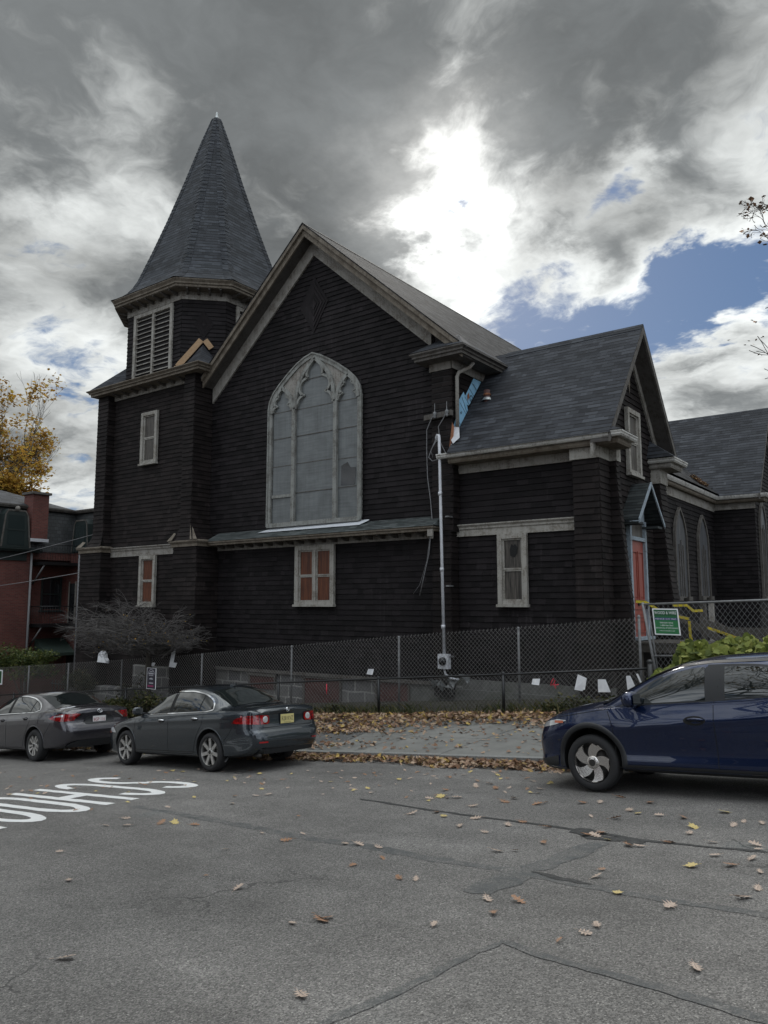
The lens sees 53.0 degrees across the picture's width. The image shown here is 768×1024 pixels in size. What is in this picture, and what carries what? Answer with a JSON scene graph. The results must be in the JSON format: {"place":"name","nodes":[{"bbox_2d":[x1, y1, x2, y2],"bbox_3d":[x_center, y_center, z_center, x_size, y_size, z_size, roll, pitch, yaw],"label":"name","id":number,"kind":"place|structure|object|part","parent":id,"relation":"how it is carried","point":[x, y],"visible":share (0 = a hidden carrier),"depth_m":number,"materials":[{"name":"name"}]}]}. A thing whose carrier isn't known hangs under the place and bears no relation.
{"place":"outdoors","nodes":[
{"label":"outdoors","id":0,"kind":"place"},
{"bbox_2d":[128,695,617,718],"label":"ground","id":1,"kind":"structure","parent":0,"point":[484,702],"depth_m":19.75,"materials":[{"name":"plant"}]},
{"bbox_2d":[0,642,60,695],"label":"shrub","id":2,"kind":"object","parent":1,"relation":"on","point":[28,658],"visible":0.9,"depth_m":33.72,"materials":[{"name":"green plant"}]},
{"bbox_2d":[0,368,63,496],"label":"autumn tree","id":3,"kind":"object","parent":1,"relation":"on","point":[11,479],"visible":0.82,"depth_m":74.04,"materials":[{"name":"yellow plant"}]},
{"bbox_2d":[0,490,93,705],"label":"brick building","id":4,"kind":"structure","parent":1,"relation":"on","point":[31,521],"depth_m":39.78,"materials":[{"name":"brick"}]},
{"bbox_2d":[0,534,92,558],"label":"overhead wire","id":5,"kind":"object","parent":4,"relation":"attached to","point":[45,547],"visible":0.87,"depth_m":33.16,"materials":[{"name":"grey"}]},
{"bbox_2d":[38,577,62,611],"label":"window","id":6,"kind":"structure","parent":4,"relation":"in","point":[51,588],"depth_m":40.49,"materials":[{"name":"black glass"}]},
{"bbox_2d":[65,655,73,689],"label":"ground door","id":7,"kind":"structure","parent":4,"relation":"in","point":[69,658],"depth_m":40.26,"materials":[{"name":"black"}]},
{"bbox_2d":[67,581,76,622],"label":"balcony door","id":8,"kind":"structure","parent":4,"relation":"in","point":[72,590],"depth_m":40.68,"materials":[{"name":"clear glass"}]},
{"bbox_2d":[51,680,64,689],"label":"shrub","id":9,"kind":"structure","parent":1,"relation":"on","point":[55,685],"depth_m":32.23,"materials":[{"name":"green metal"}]},
{"bbox_2d":[61,667,98,694],"bbox_3d":[-11.511,6.702,29.128,2.350,1.700,0.654,-5,-9,36],"label":"shrub","id":10,"kind":"object","parent":1,"relation":"on","point":[80,682],"visible":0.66,"depth_m":29.10,"materials":[{"name":"green plant"}]},
{"bbox_2d":[101,689,165,717],"bbox_3d":[-8.150,6.208,24.661,3.531,1.116,0.667,-5,-9,36],"label":"weed clump","id":11,"kind":"object","parent":1,"relation":"on","point":[130,706],"visible":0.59,"depth_m":24.44,"materials":[{"name":"green plant"}]},
{"bbox_2d":[53,589,214,711],"bbox_3d":[-8.398,4.680,25.902,5.245,4.190,4.911,2,-7,-19],"label":"ornamental tree","id":12,"kind":"object","parent":1,"relation":"on","point":[120,639],"visible":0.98,"depth_m":25.09,"materials":[{"name":"grey plant"}]},
{"bbox_2d":[117,672,151,702],"bbox_3d":[-8.753,6.313,27.075,2.212,1.404,0.500,-5,-9,36],"label":"shrub","id":13,"kind":"object","parent":1,"relation":"on","point":[123,695],"visible":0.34,"depth_m":27.18,"materials":[{"name":"green plant"}]},
{"bbox_2d":[0,615,642,709],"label":"chain link fence","id":14,"kind":"object","parent":1,"relation":"on","point":[518,638],"visible":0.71,"depth_m":20.17,"materials":[{"name":"silver metal"}]},
{"bbox_2d":[0,670,2,684],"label":"fence sign","id":15,"kind":"object","parent":14,"relation":"attached to","point":[1,675],"visible":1,"depth_m":31.64,"materials":[{"name":"white"}]},
{"bbox_2d":[97,651,108,662],"bbox_3d":[-10.093,5.216,27.687,0.603,0.440,0.180,-5,-9,36],"label":"plastic bag","id":16,"kind":"object","parent":14,"relation":"hanging from","point":[102,658],"visible":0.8,"depth_m":27.62,"materials":[{"name":"white plastic"}]},
{"bbox_2d":[169,649,176,667],"bbox_3d":[-6.948,4.800,25.358,0.420,0.630,0.017,-5,-9,36],"label":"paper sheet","id":17,"kind":"object","parent":14,"relation":"hanging from","point":[172,664],"visible":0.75,"depth_m":25.36,"materials":[{"name":"white paper"}]},
{"bbox_2d":[367,669,373,674],"bbox_3d":[-0.372,4.254,20.507,0.260,0.160,0.016,-5,-9,39],"label":"paper sheet","id":18,"kind":"object","parent":14,"relation":"attached to","point":[369,671],"visible":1,"depth_m":20.50,"materials":[{"name":"white paper"}]},
{"bbox_2d":[636,600,688,619],"bbox_3d":[5.905,2.082,16.344,1.082,0.414,0.007,-4,-8,31],"label":"caution tape","id":19,"kind":"object","parent":14,"relation":"attached to","point":[639,601],"visible":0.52,"depth_m":16.47,"materials":[{"name":"yellow plastic"}]},
{"bbox_2d":[688,621,692,639],"bbox_3d":[6.309,2.546,15.801,0.115,0.610,0.001,-5,-9,36],"label":"caution tape","id":20,"kind":"object","parent":19,"relation":"hanging from","point":[689,627],"visible":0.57,"depth_m":15.83,"materials":[{"name":"yellow plastic"}]},
{"bbox_2d":[0,659,652,712],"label":"chain link fence","id":21,"kind":"object","parent":1,"relation":"on","point":[649,669],"visible":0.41,"depth_m":18.23,"materials":[{"name":"grey metal"}]},
{"bbox_2d":[146,668,155,689],"bbox_3d":[-7.373,5.273,24.387,0.470,0.660,0.017,-5,-9,36],"label":"poster","id":22,"kind":"object","parent":21,"relation":"attached to","point":[151,679],"visible":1,"depth_m":24.38,"materials":[{"name":"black paper"}]},
{"bbox_2d":[532,679,539,684],"bbox_3d":[3.279,3.669,16.642,0.200,0.140,0.021,-5,-9,36],"label":"paper sheet","id":23,"kind":"object","parent":21,"relation":"attached to","point":[535,681],"visible":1,"depth_m":16.64,"materials":[{"name":"white paper"}]},
{"bbox_2d":[574,675,586,690],"bbox_3d":[4.098,3.557,16.043,0.280,0.340,0.021,-5,-9,37],"label":"paper sheet","id":24,"kind":"object","parent":21,"relation":"attached to","point":[580,685],"visible":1,"depth_m":16.04,"materials":[{"name":"white paper"}]},
{"bbox_2d":[598,679,610,691],"bbox_3d":[4.500,3.555,15.736,0.271,0.270,0.009,-6,-9,40],"label":"paper sheet","id":25,"kind":"object","parent":21,"relation":"attached to","point":[603,685],"visible":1,"depth_m":15.75,"materials":[{"name":"white paper"}]},
{"bbox_2d":[626,676,634,689],"bbox_3d":[4.955,3.432,15.422,0.210,0.300,0.011,-5,-9,36],"label":"paper sheet","id":26,"kind":"object","parent":21,"relation":"attached to","point":[630,683],"visible":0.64,"depth_m":15.44,"materials":[{"name":"white paper"}]},
{"bbox_2d":[647,632,767,678],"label":"vine","id":27,"kind":"object","parent":21,"relation":"on","point":[688,650],"visible":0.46,"depth_m":13.57,"materials":[{"name":"green plant"}]},
{"bbox_2d":[325,701,357,711],"bbox_3d":[-1.013,5.199,19.957,1.255,0.581,0.414,-6,-9,43],"label":"weed clump","id":28,"kind":"object","parent":1,"relation":"on","point":[336,709],"visible":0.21,"depth_m":20.09,"materials":[{"name":"green plant"}]},
{"bbox_2d":[69,112,767,708],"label":"church","id":29,"kind":"structure","parent":1,"relation":"on","point":[313,438],"depth_m":24.42,"materials":[{"name":"black wood"}]},
{"bbox_2d":[0,572,79,585],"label":"overhead wire","id":30,"kind":"object","parent":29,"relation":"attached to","point":[39,579],"visible":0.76,"depth_m":33.16,"materials":[{"name":"grey"}]},
{"bbox_2d":[135,555,156,606],"bbox_3d":[-8.765,2.555,28.424,1.010,1.900,0.150,-5,-9,36],"label":"tower window","id":31,"kind":"structure","parent":29,"relation":"in","point":[147,572],"depth_m":28.48,"materials":[{"name":"orange wood"}]},
{"bbox_2d":[138,410,158,465],"bbox_3d":[-8.918,-2.798,29.181,1.030,2.050,0.150,-5,-9,36],"label":"tower window","id":32,"kind":"structure","parent":29,"relation":"in","point":[149,420],"depth_m":29.23,"materials":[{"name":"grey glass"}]},
{"bbox_2d":[292,544,335,606],"bbox_3d":[-2.203,2.005,24.222,1.700,1.930,0.150,-5,-9,36],"label":"double window","id":33,"kind":"structure","parent":29,"relation":"in","point":[314,565],"depth_m":24.21,"materials":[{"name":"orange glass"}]},
{"bbox_2d":[265,352,362,527],"bbox_3d":[-2.287,-2.411,24.858,4.040,5.672,0.160,-5,-9,36],"label":"pointed window","id":34,"kind":"structure","parent":29,"relation":"in","point":[314,475],"depth_m":24.82,"materials":[{"name":"grey glass"}]},
{"bbox_2d":[496,533,529,606],"bbox_3d":[3.385,1.534,20.336,0.920,1.940,0.150,-5,-9,36],"label":"wing window","id":35,"kind":"structure","parent":29,"relation":"in","point":[512,548],"depth_m":20.38,"materials":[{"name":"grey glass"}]},
{"bbox_2d":[624,406,644,479],"bbox_3d":[6.849,-1.869,21.058,0.150,1.870,1.080,-5,-9,36],"label":"gable window","id":36,"kind":"structure","parent":29,"relation":"in","point":[633,454],"depth_m":21.16,"materials":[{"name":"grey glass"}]},
{"bbox_2d":[625,512,655,640],"bbox_3d":[6.867,1.561,20.646,0.240,3.680,1.380,-5,-9,36],"label":"doorway","id":37,"kind":"structure","parent":29,"relation":"in","point":[636,536],"depth_m":20.74,"materials":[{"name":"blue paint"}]},
{"bbox_2d":[673,507,692,600],"bbox_3d":[10.014,1.391,25.864,0.160,3.160,1.570,-5,-9,36],"label":"lancet window","id":38,"kind":"structure","parent":29,"relation":"in","point":[680,539],"depth_m":25.90,"materials":[{"name":"grey glass"}]},
{"bbox_2d":[696,515,714,599],"bbox_3d":[11.731,1.647,28.162,0.160,3.120,1.570,-5,-9,36],"label":"lancet window","id":39,"kind":"structure","parent":29,"relation":"in","point":[703,548],"depth_m":28.14,"materials":[{"name":"grey glass"}]},
{"bbox_2d":[758,503,767,598],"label":"lancet window","id":40,"kind":"structure","parent":29,"relation":"in","point":[762,523],"depth_m":29.57,"materials":[{"name":"grey glass"}]},
{"bbox_2d":[539,692,615,710],"bbox_3d":[4.303,4.019,16.063,2.260,0.517,0.696,-5,-9,36],"label":"weed clump","id":41,"kind":"object","parent":1,"relation":"on","point":[562,704],"visible":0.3,"depth_m":16.31,"materials":[{"name":"green plant"}]},
{"bbox_2d":[674,604,702,611],"bbox_3d":[6.575,2.081,16.680,0.610,0.174,0.072,-3,-8,27],"label":"caution tape","id":42,"kind":"object","parent":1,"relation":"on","point":[686,605],"visible":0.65,"depth_m":16.68,"materials":[{"name":"yellow plastic"}]},
{"bbox_2d":[632,603,767,683],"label":"wooden steps","id":43,"kind":"structure","parent":1,"relation":"on","point":[645,647],"depth_m":19.19,"materials":[{"name":"grey wood"}]},
{"bbox_2d":[641,599,767,669],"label":"temporary fence","id":44,"kind":"object","parent":1,"relation":"on","point":[653,656],"visible":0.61,"depth_m":15.59,"materials":[{"name":"metal"}]},
{"bbox_2d":[652,608,680,634],"bbox_3d":[5.807,2.258,15.840,0.560,0.545,0.013,-5,-9,36],"label":"fence sign","id":45,"kind":"object","parent":44,"relation":"attached to","point":[666,621],"visible":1,"depth_m":15.84,"materials":[{"name":"green plastic"}]},
{"bbox_2d":[707,627,736,637],"bbox_3d":[7.637,2.725,17.166,0.795,0.332,0.006,-3,-7,22],"label":"caution tape","id":46,"kind":"object","parent":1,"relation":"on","point":[718,631],"visible":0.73,"depth_m":17.23,"materials":[{"name":"yellow plastic"}]},
{"bbox_2d":[728,195,767,378],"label":"leafless tree","id":47,"kind":"object","parent":1,"relation":"on","point":[759,208],"visible":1,"depth_m":20.16,"materials":[{"name":"brown plant"}]},
{"bbox_2d":[0,749,767,1023],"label":"road","id":48,"kind":"structure","parent":0,"point":[144,919],"depth_m":5.63,"materials":[{"name":"grey asphalt"}]},
{"bbox_2d":[0,690,127,761],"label":"parked car","id":49,"kind":"object","parent":48,"relation":"on","point":[37,726],"visible":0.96,"depth_m":16.80,"materials":[{"name":"paint"}]},
{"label":"side window","id":50,"kind":"part","parent":49,"relation":"part of","materials":[{"name":"grey glass"}]},
{"bbox_3d":[-8.424,4.437,17.627,2.530,0.407,0.231,-12,-15,37],"label":"side window frame","id":51,"kind":"part","parent":49,"relation":"part of","materials":[{"name":"silver"}]},
{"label":"side window","id":52,"kind":"part","parent":49,"relation":"part of","materials":[{"name":"grey glass"}]},
{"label":"side window","id":53,"kind":"part","parent":49,"relation":"part of","materials":[{"name":"grey glass"}]},
{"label":"rear window","id":54,"kind":"part","parent":49,"relation":"part of","materials":[{"name":"black glass"}]},
{"bbox_2d":[169,818,178,823],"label":"fallen leaf","id":55,"kind":"object","parent":48,"relation":"on","point":[174,821],"visible":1,"depth_m":8.80,"materials":[{"name":"yellow plant"}]},
{"bbox_2d":[110,683,316,770],"bbox_3d":[-3.422,4.061,14.811,4.780,1.460,1.972,-12,-15,39],"label":"parked car","id":56,"kind":"object","parent":48,"relation":"on","point":[214,727],"visible":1,"depth_m":13.66,"materials":[{"name":"metal"}]},
{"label":"side window","id":57,"kind":"part","parent":56,"relation":"part of","materials":[{"name":"grey glass"}]},
{"bbox_3d":[-3.802,3.554,14.327,2.360,0.417,0.301,-12,-15,39],"label":"side window frame","id":58,"kind":"part","parent":56,"relation":"part of","materials":[{"name":"silver"}]},
{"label":"side window","id":59,"kind":"part","parent":56,"relation":"part of","materials":[{"name":"grey glass"}]},
{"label":"side window","id":60,"kind":"part","parent":56,"relation":"part of","materials":[{"name":"grey glass"}]},
{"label":"rear window","id":61,"kind":"part","parent":56,"relation":"part of","materials":[{"name":"black glass"}]},
{"bbox_2d":[294,987,308,996],"bbox_3d":[-0.433,2.476,3.970,0.090,0.009,0.144,6,-13,-29],"label":"fallen leaf","id":62,"kind":"object","parent":48,"relation":"on","point":[301,995],"visible":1,"depth_m":3.96,"materials":[{"name":"beige plant"}]},
{"bbox_2d":[66,746,542,765],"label":"kerb","id":63,"kind":"structure","parent":48,"relation":"on","point":[475,757],"depth_m":13.16,"materials":[{"name":"concrete"}]},
{"bbox_2d":[311,912,325,920],"bbox_3d":[-0.431,2.703,5.138,0.112,0.013,0.178,25,-16,-36],"label":"fallen leaf","id":64,"kind":"object","parent":48,"relation":"on","point":[318,918],"visible":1,"depth_m":5.12,"materials":[{"name":"brown plant"}]},
{"bbox_2d":[56,708,632,772],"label":"leaf litter","id":65,"kind":"object","parent":48,"relation":"on","point":[360,723],"visible":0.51,"depth_m":15.64,"materials":[{"name":"brown plant"}]},
{"bbox_2d":[482,894,493,900],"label":"fallen leaf","id":66,"kind":"object","parent":48,"relation":"on","point":[488,898],"visible":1,"depth_m":5.38,"materials":[{"name":"beige plant"}]},
{"bbox_2d":[511,895,525,903],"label":"fallen leaf","id":67,"kind":"object","parent":48,"relation":"on","point":[515,897],"visible":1,"depth_m":5.31,"materials":[{"name":"brown plant"}]},
{"bbox_2d":[574,928,591,934],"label":"fallen leaf","id":68,"kind":"object","parent":48,"relation":"on","point":[586,932],"visible":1,"depth_m":4.63,"materials":[{"name":"beige plant"}]},
{"bbox_2d":[589,831,600,836],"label":"fallen leaf","id":69,"kind":"object","parent":48,"relation":"on","point":[595,834],"visible":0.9,"depth_m":7.11,"materials":[{"name":"beige plant"}]},
{"bbox_2d":[592,921,600,926],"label":"fallen leaf","id":70,"kind":"object","parent":48,"relation":"on","point":[596,923],"visible":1,"depth_m":4.76,"materials":[{"name":"beige plant"}]},
{"bbox_2d":[541,652,767,790],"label":"parked car","id":71,"kind":"object","parent":48,"relation":"on","point":[707,716],"visible":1,"depth_m":8.90,"materials":[{"name":"blue paint"}]},
{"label":"side window","id":72,"kind":"part","parent":71,"relation":"part of","materials":[{"name":"grey glass"}]},
{"bbox_3d":[3.693,1.987,8.803,2.430,0.473,0.183,-12,-15,39],"label":"side window frame","id":73,"kind":"part","parent":71,"relation":"part of","materials":[{"name":"black plastic"}]},
{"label":"side window","id":74,"kind":"part","parent":71,"relation":"part of","materials":[{"name":"grey glass"}]},
{"bbox_2d":[663,900,677,907],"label":"fallen leaf","id":75,"kind":"object","parent":48,"relation":"on","point":[669,904],"visible":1,"depth_m":5.04,"materials":[{"name":"beige plant"}]},
{"bbox_2d":[681,862,701,866],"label":"fallen leaf","id":76,"kind":"object","parent":48,"relation":"on","point":[689,864],"visible":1,"depth_m":5.96,"materials":[{"name":"yellow plant"}]},
{"bbox_2d":[687,823,698,828],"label":"fallen leaf","id":77,"kind":"object","parent":48,"relation":"on","point":[692,825],"visible":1,"depth_m":7.25,"materials":[{"name":"yellow plant"}]},
{"bbox_2d":[689,958,701,970],"bbox_3d":[1.640,2.387,4.061,0.088,0.006,0.139,13,-5,11],"label":"fallen leaf","id":78,"kind":"object","parent":48,"relation":"on","point":[697,966],"visible":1,"depth_m":4.05,"materials":[{"name":"beige plant"}]},
{"bbox_2d":[748,840,764,846],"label":"fallen leaf","id":79,"kind":"object","parent":48,"relation":"on","point":[753,842],"visible":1,"depth_m":6.49,"materials":[{"name":"beige plant"}]},
{"bbox_2d":[752,884,763,890],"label":"fallen leaf","id":80,"kind":"object","parent":48,"relation":"on","point":[757,887],"visible":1,"depth_m":5.31,"materials":[{"name":"beige plant"}]},
{"bbox_2d":[0,0,767,509],"label":"sky","id":81,"kind":"structure","parent":0,"point":[544,172],"materials":[{"name":"grey"}]},
{"bbox_2d":[300,718,546,756],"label":"pavement","id":82,"kind":"structure","parent":0,"point":[497,746],"depth_m":14.75,"materials":[{"name":"grey concrete"}]},
{"bbox_2d":[302,697,608,716],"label":"fallen leaves","id":83,"kind":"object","parent":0,"point":[386,709],"depth_m":18.38,"materials":[{"name":"brown plant"}]}
]}

